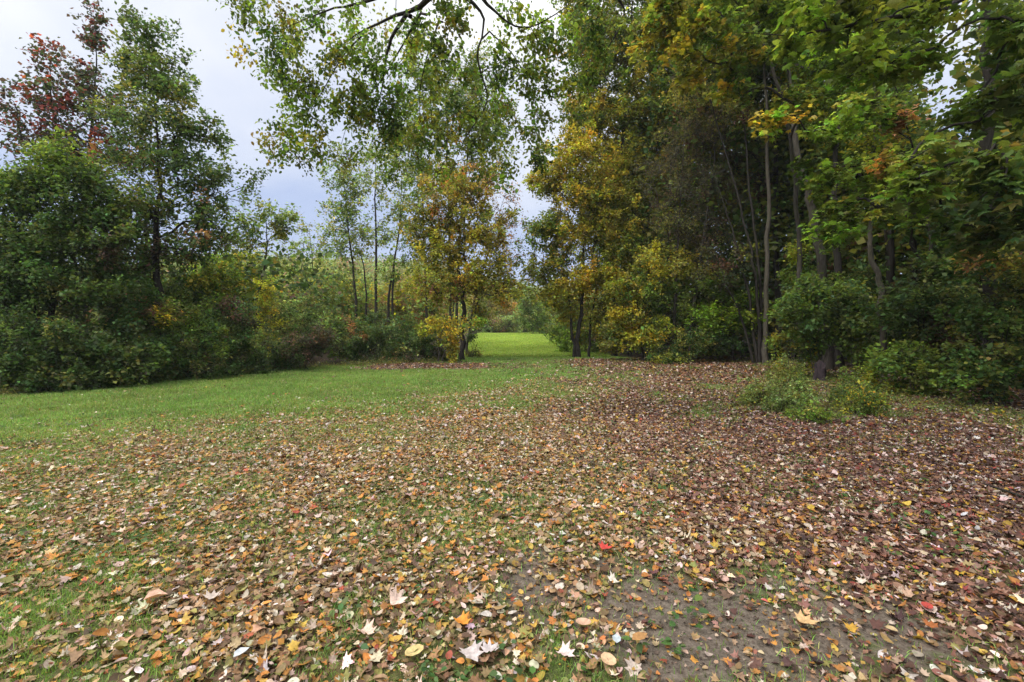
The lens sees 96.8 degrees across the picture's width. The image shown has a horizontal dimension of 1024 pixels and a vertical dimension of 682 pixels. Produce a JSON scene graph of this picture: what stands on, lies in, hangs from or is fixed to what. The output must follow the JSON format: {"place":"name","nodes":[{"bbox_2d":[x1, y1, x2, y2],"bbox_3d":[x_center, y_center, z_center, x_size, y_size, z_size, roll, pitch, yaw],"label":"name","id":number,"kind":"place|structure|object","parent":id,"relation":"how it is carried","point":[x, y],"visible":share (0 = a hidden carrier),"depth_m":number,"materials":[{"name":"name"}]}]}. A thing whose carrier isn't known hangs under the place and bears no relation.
{"place":"outdoors","nodes":[
{"label":"outdoors","id":0,"kind":"place"},
{"bbox_2d":[163,249,602,331],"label":"wooded hill","id":1,"kind":"structure","parent":0,"point":[369,268],"depth_m":142.43,"materials":[{"name":"green plant"}]},
{"bbox_2d":[0,0,1022,293],"label":"sky","id":2,"kind":"structure","parent":0,"point":[231,91],"materials":[{"name":"white"}]},
{"bbox_2d":[0,301,1023,681],"bbox_3d":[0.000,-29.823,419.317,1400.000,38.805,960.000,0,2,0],"label":"ground","id":3,"kind":"structure","parent":0,"point":[770,653],"depth_m":2.69,"materials":[{"name":"brown soil"}]},
{"bbox_2d":[0,295,85,394],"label":"bush","id":4,"kind":"object","parent":3,"relation":"on","point":[34,373],"visible":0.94,"depth_m":11.23,"materials":[{"name":"green plant"}]},
{"bbox_2d":[0,0,153,365],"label":"red tinged tree","id":5,"kind":"object","parent":3,"relation":"on","point":[47,102],"visible":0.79,"depth_m":16.47,"materials":[{"name":"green plant"}]},
{"bbox_2d":[0,122,165,383],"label":"bushy tree","id":6,"kind":"object","parent":3,"relation":"on","point":[25,254],"visible":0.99,"depth_m":12.37,"materials":[{"name":"green plant"}]},
{"bbox_2d":[28,322,152,390],"bbox_3d":[-11.403,0.447,12.176,3.157,1.925,1.963,1,2,19],"label":"bush","id":7,"kind":"object","parent":3,"relation":"on","point":[111,372],"visible":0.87,"depth_m":11.90,"materials":[{"name":"green plant"}]},
{"bbox_2d":[88,333,178,385],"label":"bush","id":8,"kind":"object","parent":3,"relation":"on","point":[152,345],"visible":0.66,"depth_m":12.72,"materials":[{"name":"green plant"}]},
{"bbox_2d":[75,289,202,365],"bbox_3d":[-11.227,-0.105,13.614,3.496,2.927,1.737,0,2,0],"label":"flat topped bush","id":9,"kind":"object","parent":3,"relation":"on","point":[160,316],"visible":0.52,"depth_m":13.39,"materials":[{"name":"green plant"}]},
{"bbox_2d":[129,589,166,605],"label":"fallen leaf","id":10,"kind":"object","parent":3,"relation":"on","point":[154,593],"visible":1,"depth_m":2.62,"materials":[{"name":"beige plant"}]},
{"bbox_2d":[76,0,273,374],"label":"tall tree","id":11,"kind":"object","parent":3,"relation":"on","point":[160,85],"visible":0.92,"depth_m":14.18,"materials":[{"name":"green plant"}]},
{"bbox_2d":[120,255,250,352],"bbox_3d":[-11.546,-0.944,15.839,4.440,4.469,2.624,0,2,0],"label":"bush","id":12,"kind":"object","parent":3,"relation":"on","point":[196,284],"visible":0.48,"depth_m":15.65,"materials":[{"name":"green plant"}]},
{"bbox_2d":[136,290,243,380],"bbox_3d":[-9.986,-0.127,14.127,2.961,2.932,2.122,-1,2,-20],"label":"bush","id":13,"kind":"object","parent":3,"relation":"on","point":[181,365],"visible":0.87,"depth_m":14.00,"materials":[{"name":"green plant"}]},
{"bbox_2d":[12,219,373,367],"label":"background woodland","id":14,"kind":"object","parent":3,"relation":"on","point":[272,262],"visible":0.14,"depth_m":22.51,"materials":[{"name":"green plant"}]},
{"bbox_2d":[170,244,274,352],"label":"yellow green tree","id":15,"kind":"object","parent":3,"relation":"on","point":[240,256],"visible":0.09,"depth_m":21.72,"materials":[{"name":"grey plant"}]},
{"bbox_2d":[193,289,281,376],"bbox_3d":[-9.397,-0.252,15.673,2.740,3.104,2.310,0,2,0],"label":"bush","id":16,"kind":"object","parent":3,"relation":"on","point":[234,321],"visible":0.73,"depth_m":15.43,"materials":[{"name":"green plant"}]},
{"bbox_2d":[212,192,314,337],"bbox_3d":[-10.976,-2.610,19.958,4.576,7.604,2.090,0,2,0],"label":"leaning sapling","id":17,"kind":"object","parent":3,"relation":"on","point":[278,228],"visible":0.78,"depth_m":19.82,"materials":[{"name":"green plant"}]},
{"bbox_2d":[249,272,289,356],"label":"bush","id":18,"kind":"object","parent":3,"relation":"on","point":[263,300],"visible":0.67,"depth_m":18.17,"materials":[{"name":"green plant"}]},
{"bbox_2d":[254,274,307,339],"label":"tree","id":19,"kind":"object","parent":3,"relation":"on","point":[278,294],"visible":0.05,"depth_m":30.34,"materials":[{"name":"green plant"}]},
{"bbox_2d":[243,318,341,371],"bbox_3d":[-8.294,0.198,17.147,3.791,2.126,2.189,0,2,0],"label":"bush","id":20,"kind":"object","parent":3,"relation":"on","point":[321,338],"visible":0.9,"depth_m":16.96,"materials":[{"name":"green plant"}]},
{"bbox_2d":[279,262,332,343],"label":"tree","id":21,"kind":"object","parent":3,"relation":"on","point":[300,283],"visible":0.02,"depth_m":33.03,"materials":[{"name":"green plant"}]},
{"bbox_2d":[274,211,338,286],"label":"slim tree","id":22,"kind":"object","parent":3,"relation":"on","point":[299,244],"visible":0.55,"depth_m":35.76,"materials":[{"name":"green plant"}]},
{"bbox_2d":[258,289,363,357],"bbox_3d":[-8.864,-0.535,20.017,4.468,3.391,2.621,0,2,0],"label":"bush","id":23,"kind":"object","parent":3,"relation":"on","point":[293,324],"visible":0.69,"depth_m":19.65,"materials":[{"name":"green plant"}]},
{"bbox_2d":[309,258,343,292],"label":"tree","id":24,"kind":"object","parent":3,"relation":"on","point":[324,267],"visible":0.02,"depth_m":43.34,"materials":[{"name":"green plant"}]},
{"bbox_2d":[302,271,367,328],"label":"thicket tree","id":25,"kind":"object","parent":3,"relation":"on","point":[343,299],"visible":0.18,"depth_m":31.54,"materials":[{"name":"green plant"}]},
{"bbox_2d":[310,141,382,324],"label":"slim tree","id":26,"kind":"object","parent":3,"relation":"on","point":[347,213],"visible":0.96,"depth_m":28.54,"materials":[{"name":"green plant"}]},
{"bbox_2d":[327,310,370,361],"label":"bush","id":27,"kind":"object","parent":3,"relation":"on","point":[352,325],"visible":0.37,"depth_m":21.37,"materials":[{"name":"green plant"}]},
{"bbox_2d":[328,264,373,305],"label":"tree","id":28,"kind":"object","parent":3,"relation":"on","point":[350,267],"visible":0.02,"depth_m":39.51,"materials":[{"name":"green plant"}]},
{"bbox_2d":[349,276,390,347],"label":"tree","id":29,"kind":"object","parent":3,"relation":"on","point":[371,298],"visible":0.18,"depth_m":34.45,"materials":[{"name":"green plant"}]},
{"bbox_2d":[352,127,407,353],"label":"slim tree","id":30,"kind":"object","parent":3,"relation":"on","point":[374,184],"visible":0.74,"depth_m":27.80,"materials":[{"name":"green plant"}]},
{"bbox_2d":[338,303,424,361],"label":"bush","id":31,"kind":"object","parent":3,"relation":"on","point":[379,331],"visible":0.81,"depth_m":21.15,"materials":[{"name":"green plant"}]},
{"bbox_2d":[349,348,416,363],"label":"bush","id":32,"kind":"object","parent":3,"relation":"on","point":[396,357],"visible":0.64,"depth_m":20.56,"materials":[{"name":"green plant"}]},
{"bbox_2d":[362,275,431,343],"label":"thicket tree","id":33,"kind":"object","parent":3,"relation":"on","point":[403,303],"visible":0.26,"depth_m":32.37,"materials":[{"name":"green plant"}]},
{"bbox_2d":[371,150,428,348],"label":"slim tree","id":34,"kind":"object","parent":3,"relation":"on","point":[393,273],"visible":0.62,"depth_m":26.80,"materials":[{"name":"green plant"}]},
{"bbox_2d":[207,0,644,198],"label":"overhanging tree","id":35,"kind":"object","parent":3,"relation":"on","point":[334,56],"visible":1,"depth_m":6.40,"materials":[{"name":"green plant"}]},
{"bbox_2d":[401,256,453,337],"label":"tree","id":36,"kind":"object","parent":3,"relation":"on","point":[431,311],"visible":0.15,"depth_m":37.07,"materials":[{"name":"green plant"}]},
{"bbox_2d":[408,318,462,361],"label":"bush","id":37,"kind":"object","parent":3,"relation":"on","point":[427,350],"visible":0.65,"depth_m":21.62,"materials":[{"name":"green plant"}]},
{"bbox_2d":[376,21,519,351],"bbox_3d":[-4.181,-9.614,29.817,9.494,21.030,5.530,0,2,0],"label":"poplar","id":38,"kind":"object","parent":3,"relation":"on","point":[421,165],"visible":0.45,"depth_m":29.16,"materials":[{"name":"green plant"}]},
{"bbox_2d":[417,312,488,362],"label":"maple sapling","id":39,"kind":"object","parent":3,"relation":"on","point":[451,344],"visible":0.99,"depth_m":20.95,"materials":[{"name":"yellow plant"}]},
{"bbox_2d":[393,157,526,359],"bbox_3d":[-2.383,-3.887,22.358,6.540,10.024,3.603,0,2,0],"label":"maple","id":40,"kind":"object","parent":3,"relation":"on","point":[469,281],"visible":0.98,"depth_m":21.88,"materials":[{"name":"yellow plant"}]},
{"bbox_2d":[453,610,470,623],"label":"fallen leaf","id":41,"kind":"object","parent":3,"relation":"on","point":[462,619],"visible":1,"depth_m":2.40,"materials":[{"name":"orange plant"}]},
{"bbox_2d":[28,236,919,352],"bbox_3d":[-4.495,-4.795,54.473,73.051,10.214,57.078,0,2,0],"label":"background thicket","id":42,"kind":"object","parent":3,"relation":"on","point":[397,293],"visible":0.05,"depth_m":30.50,"materials":[{"name":"green plant"}]},
{"bbox_2d":[464,330,483,357],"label":"meadow shrub","id":43,"kind":"object","parent":3,"relation":"on","point":[472,336],"visible":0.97,"depth_m":24.46,"materials":[{"name":"green plant"}]},
{"bbox_2d":[458,290,499,329],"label":"meadow shrub","id":44,"kind":"object","parent":3,"relation":"on","point":[488,304],"visible":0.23,"depth_m":77.22,"materials":[{"name":"green plant"}]},
{"bbox_2d":[465,310,527,332],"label":"meadow shrub","id":45,"kind":"object","parent":3,"relation":"on","point":[513,326],"visible":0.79,"depth_m":71.30,"materials":[{"name":"green plant"}]},
{"bbox_2d":[465,182,529,354],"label":"bare tree","id":46,"kind":"object","parent":3,"relation":"on","point":[502,250],"visible":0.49,"depth_m":25.78,"materials":[{"name":"plant"}]},
{"bbox_2d":[493,299,519,332],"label":"meadow shrub","id":47,"kind":"object","parent":3,"relation":"on","point":[502,309],"visible":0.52,"depth_m":81.22,"materials":[{"name":"green plant"}]},
{"bbox_2d":[0,357,1023,681],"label":"leaf litter","id":48,"kind":"object","parent":3,"relation":"on","point":[630,419],"visible":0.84,"depth_m":3.69,"materials":[{"name":"brown plant"}]},
{"bbox_2d":[198,589,221,605],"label":"fallen leaf","id":49,"kind":"object","parent":48,"relation":"on","point":[213,594],"visible":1,"depth_m":2.62,"materials":[{"name":"beige plant"}]},
{"bbox_2d":[225,647,248,663],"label":"fallen leaf","id":50,"kind":"object","parent":48,"relation":"on","point":[239,651],"visible":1,"depth_m":2.17,"materials":[{"name":"white plant"}]},
{"bbox_2d":[382,585,406,604],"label":"fallen leaf","id":51,"kind":"object","parent":48,"relation":"on","point":[396,597],"visible":1,"depth_m":2.59,"materials":[{"name":"beige plant"}]},
{"bbox_2d":[404,644,423,658],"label":"fallen leaf","id":52,"kind":"object","parent":48,"relation":"on","point":[410,650],"visible":1,"depth_m":2.19,"materials":[{"name":"yellow plant"}]},
{"bbox_2d":[460,640,483,661],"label":"fallen leaf","id":53,"kind":"object","parent":48,"relation":"on","point":[472,652],"visible":1,"depth_m":2.18,"materials":[{"name":"white plant"}]},
{"bbox_2d":[478,638,498,657],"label":"fallen leaf","id":54,"kind":"object","parent":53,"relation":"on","point":[485,647],"visible":1,"depth_m":2.20,"materials":[{"name":"white plant"}]},
{"bbox_2d":[553,641,574,656],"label":"fallen leaf","id":55,"kind":"object","parent":48,"relation":"on","point":[564,650],"visible":1,"depth_m":2.18,"materials":[{"name":"white plant"}]},
{"bbox_2d":[697,578,712,581],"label":"fallen leaf","id":56,"kind":"object","parent":48,"relation":"on","point":[707,579],"visible":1,"depth_m":2.77,"materials":[{"name":"white plant"}]},
{"bbox_2d":[786,609,818,623],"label":"fallen leaf","id":57,"kind":"object","parent":48,"relation":"on","point":[801,617],"visible":1,"depth_m":2.41,"materials":[{"name":"beige plant"}]},
{"bbox_2d":[982,483,1023,497],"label":"fallen stick","id":58,"kind":"object","parent":48,"relation":"on","point":[1011,492],"visible":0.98,"depth_m":4.37,"materials":[{"name":"brown wood"}]},
{"bbox_2d":[0,356,1023,681],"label":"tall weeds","id":59,"kind":"object","parent":3,"relation":"on","point":[626,638],"visible":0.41,"depth_m":5.18,"materials":[{"name":"green plant"}]},
{"bbox_2d":[511,273,555,333],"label":"meadow shrub","id":60,"kind":"object","parent":3,"relation":"on","point":[531,315],"visible":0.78,"depth_m":63.12,"materials":[{"name":"green plant"}]},
{"bbox_2d":[539,302,575,342],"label":"meadow shrub","id":61,"kind":"object","parent":3,"relation":"on","point":[554,330],"visible":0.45,"depth_m":39.63,"materials":[{"name":"green plant"}]},
{"bbox_2d":[553,323,576,351],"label":"meadow shrub","id":62,"kind":"object","parent":3,"relation":"on","point":[563,347],"visible":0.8,"depth_m":28.89,"materials":[{"name":"green plant"}]},
{"bbox_2d":[512,120,651,356],"bbox_3d":[3.703,-5.229,24.628,7.502,12.650,4.190,0,2,0],"label":"golden maple","id":63,"kind":"object","parent":3,"relation":"on","point":[592,215],"visible":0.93,"depth_m":24.05,"materials":[{"name":"yellow plant"}]},
{"bbox_2d":[575,618,590,624],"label":"fallen leaf","id":64,"kind":"object","parent":3,"relation":"on","point":[583,621],"visible":1,"depth_m":2.40,"materials":[{"name":"beige plant"}]},
{"bbox_2d":[566,303,610,353],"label":"meadow shrub","id":65,"kind":"object","parent":3,"relation":"on","point":[583,340],"visible":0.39,"depth_m":28.65,"materials":[{"name":"green plant"}]},
{"bbox_2d":[596,542,611,548],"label":"fallen leaf","id":66,"kind":"object","parent":3,"relation":"on","point":[603,546],"visible":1,"depth_m":3.19,"materials":[{"name":"red plant"}]},
{"bbox_2d":[601,652,615,664],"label":"fallen leaf","id":67,"kind":"object","parent":3,"relation":"on","point":[608,658],"visible":1,"depth_m":2.12,"materials":[{"name":"beige plant"}]},
{"bbox_2d":[612,634,620,642],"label":"fallen leaf","id":68,"kind":"object","parent":3,"relation":"on","point":[616,638],"visible":1,"depth_m":2.25,"materials":[{"name":"white plant"}]},
{"bbox_2d":[547,0,714,355],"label":"tall olive tree","id":69,"kind":"object","parent":3,"relation":"on","point":[605,110],"visible":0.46,"depth_m":25.44,"materials":[{"name":"green plant"}]},
{"bbox_2d":[624,632,646,643],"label":"fallen leaf","id":70,"kind":"object","parent":3,"relation":"on","point":[638,635],"visible":1,"depth_m":2.23,"materials":[{"name":"orange plant"}]},
{"bbox_2d":[595,237,698,359],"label":"understory maple","id":71,"kind":"object","parent":3,"relation":"on","point":[622,289],"visible":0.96,"depth_m":21.51,"materials":[{"name":"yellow plant"}]},
{"bbox_2d":[630,88,754,359],"bbox_3d":[8.486,-5.521,21.752,5.802,13.325,3.604,0,2,0],"label":"twiggy tree","id":72,"kind":"object","parent":3,"relation":"on","point":[679,235],"visible":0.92,"depth_m":21.70,"materials":[{"name":"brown plant"}]},
{"bbox_2d":[644,324,747,364],"bbox_3d":[8.117,0.142,20.728,4.896,2.040,2.371,-1,2,-22],"label":"viburnum","id":73,"kind":"object","parent":3,"relation":"on","point":[704,346],"visible":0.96,"depth_m":20.47,"materials":[{"name":"green plant"}]},
{"bbox_2d":[659,0,773,362],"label":"fan shaped tree","id":74,"kind":"object","parent":3,"relation":"on","point":[727,108],"visible":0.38,"depth_m":20.32,"materials":[{"name":"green plant"}]},
{"bbox_2d":[682,268,769,360],"bbox_3d":[9.855,-1.110,21.107,3.823,4.536,2.467,0,2,0],"label":"viburnum","id":75,"kind":"object","parent":3,"relation":"on","point":[713,312],"visible":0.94,"depth_m":20.86,"materials":[{"name":"green plant"}]},
{"bbox_2d":[623,0,852,336],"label":"overhead maple","id":76,"kind":"object","parent":3,"relation":"on","point":[696,16],"visible":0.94,"depth_m":13.00,"materials":[{"name":"green plant"}]},
{"bbox_2d":[665,2,832,356],"bbox_3d":[12.482,-9.454,22.910,9.307,21.066,5.508,0,2,0],"label":"dark trunked tree","id":77,"kind":"object","parent":3,"relation":"on","point":[775,170],"visible":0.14,"depth_m":22.89,"materials":[{"name":"green plant"}]},
{"bbox_2d":[733,375,789,406],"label":"weed plant","id":78,"kind":"object","parent":3,"relation":"on","point":[751,389],"visible":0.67,"depth_m":9.19,"materials":[{"name":"green plant"}]},
{"bbox_2d":[718,4,850,363],"bbox_3d":[10.762,-8.761,19.838,7.350,19.924,4.342,0,2,-9],"label":"pale trunked tree","id":79,"kind":"object","parent":3,"relation":"on","point":[764,354],"visible":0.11,"depth_m":19.82,"materials":[{"name":"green plant"}]},
{"bbox_2d":[708,0,864,370],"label":"leaning tree","id":80,"kind":"object","parent":3,"relation":"on","point":[820,258],"visible":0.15,"depth_m":16.80,"materials":[{"name":"plant"}]},
{"bbox_2d":[761,352,812,390],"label":"weed plant","id":81,"kind":"object","parent":3,"relation":"on","point":[778,373],"visible":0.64,"depth_m":10.71,"materials":[{"name":"green plant"}]},
{"bbox_2d":[763,326,816,378],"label":"viburnum","id":82,"kind":"object","parent":3,"relation":"on","point":[772,340],"visible":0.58,"depth_m":14.63,"materials":[{"name":"green plant"}]},
{"bbox_2d":[758,372,823,412],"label":"weed plant","id":83,"kind":"object","parent":3,"relation":"on","point":[777,403],"visible":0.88,"depth_m":8.42,"materials":[{"name":"green plant"}]},
{"bbox_2d":[775,239,824,372],"bbox_3d":[9.833,-1.081,15.621,1.534,4.763,1.278,0,2,0],"label":"viburnum","id":84,"kind":"object","parent":3,"relation":"on","point":[792,252],"visible":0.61,"depth_m":15.54,"materials":[{"name":"green plant"}]},
{"bbox_2d":[593,0,1023,372],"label":"background forest","id":85,"kind":"object","parent":3,"relation":"on","point":[892,246],"visible":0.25,"depth_m":21.72,"materials":[{"name":"green plant"}]},
{"bbox_2d":[782,398,849,424],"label":"weed plant","id":86,"kind":"object","parent":3,"relation":"on","point":[813,412],"visible":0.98,"depth_m":7.59,"materials":[{"name":"green plant"}]},
{"bbox_2d":[813,360,826,380],"bbox_3d":[9.216,0.952,13.556,0.558,0.773,0.514,0,2,0],"label":"tree stump","id":87,"kind":"object","parent":3,"relation":"on","point":[819,369],"visible":0.77,"depth_m":13.52,"materials":[{"name":"wood"}]},
{"bbox_2d":[762,272,893,375],"bbox_3d":[9.561,-0.400,13.989,3.687,3.517,2.200,0,2,0],"label":"viburnum","id":88,"kind":"object","parent":3,"relation":"on","point":[802,310],"visible":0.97,"depth_m":13.65,"materials":[{"name":"green plant"}]},
{"bbox_2d":[747,83,937,357],"bbox_3d":[8.957,-3.615,11.108,7.341,10.008,2.257,-1,2,-23],"label":"green maple","id":89,"kind":"object","parent":3,"relation":"on","point":[895,123],"visible":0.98,"depth_m":10.49,"materials":[{"name":"green plant"}]},
{"bbox_2d":[770,0,914,367],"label":"straight tree","id":90,"kind":"object","parent":3,"relation":"on","point":[836,252],"visible":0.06,"depth_m":17.83,"materials":[{"name":"green plant"}]},
{"bbox_2d":[824,365,878,409],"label":"weed plant","id":91,"kind":"object","parent":3,"relation":"on","point":[840,387],"visible":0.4,"depth_m":8.95,"materials":[{"name":"green plant"}]},
{"bbox_2d":[831,378,892,416],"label":"weed plant","id":92,"kind":"object","parent":3,"relation":"on","point":[868,405],"visible":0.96,"depth_m":8.15,"materials":[{"name":"green plant"}]},
{"bbox_2d":[824,259,919,371],"bbox_3d":[12.573,-0.788,15.936,3.310,4.116,2.643,0,2,0],"label":"viburnum","id":93,"kind":"object","parent":3,"relation":"on","point":[857,275],"visible":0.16,"depth_m":15.71,"materials":[{"name":"green plant"}]},
{"bbox_2d":[803,0,954,381],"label":"crooked tree","id":94,"kind":"object","parent":3,"relation":"on","point":[877,146],"visible":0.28,"depth_m":12.74,"materials":[{"name":"green plant"}]},
{"bbox_2d":[743,0,1023,394],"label":"broad leaved maple","id":95,"kind":"object","parent":3,"relation":"on","point":[989,173],"visible":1,"depth_m":7.35,"materials":[{"name":"green plant"}]},
{"bbox_2d":[845,360,924,394],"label":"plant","id":96,"kind":"object","parent":3,"relation":"on","point":[869,376],"visible":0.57,"depth_m":11.19,"materials":[{"name":"green plant"}]},
{"bbox_2d":[854,334,974,396],"bbox_3d":[9.431,0.646,10.822,2.155,1.615,1.687,0,2,0],"label":"viburnum","id":97,"kind":"object","parent":3,"relation":"on","point":[921,365],"visible":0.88,"depth_m":10.64,"materials":[{"name":"green plant"}]},
{"bbox_2d":[851,244,981,352],"bbox_3d":[10.545,-0.590,11.875,2.766,3.970,1.979,0,2,0],"label":"viburnum","id":98,"kind":"object","parent":3,"relation":"on","point":[923,301],"visible":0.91,"depth_m":11.72,"materials":[{"name":"green plant"}]},
{"bbox_2d":[921,601,932,611],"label":"fallen leaf","id":99,"kind":"object","parent":3,"relation":"on","point":[927,605],"visible":1,"depth_m":2.55,"materials":[{"name":"red plant"}]},
{"bbox_2d":[917,292,1001,385],"bbox_3d":[11.335,0.075,11.479,1.569,2.628,1.653,-1,2,-23],"label":"viburnum","id":100,"kind":"object","parent":3,"relation":"on","point":[948,330],"visible":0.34,"depth_m":11.48,"materials":[{"name":"green plant"}]},
{"bbox_2d":[930,313,1023,406],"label":"viburnum","id":101,"kind":"object","parent":3,"relation":"on","point":[987,370],"visible":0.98,"depth_m":9.19,"materials":[{"name":"green plant"}]},
{"bbox_2d":[934,243,1023,401],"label":"viburnum","id":102,"kind":"object","parent":3,"relation":"on","point":[969,312],"visible":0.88,"depth_m":9.46,"materials":[{"name":"green plant"}]},
{"bbox_2d":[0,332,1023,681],"bbox_3d":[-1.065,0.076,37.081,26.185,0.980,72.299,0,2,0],"label":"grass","id":103,"kind":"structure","parent":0,"point":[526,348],"depth_m":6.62,"materials":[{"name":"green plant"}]},
{"bbox_2d":[357,619,376,634],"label":"fallen leaf","id":104,"kind":"object","parent":103,"relation":"on","point":[368,628],"visible":1,"depth_m":2.33,"materials":[{"name":"beige plant"}]}
]}

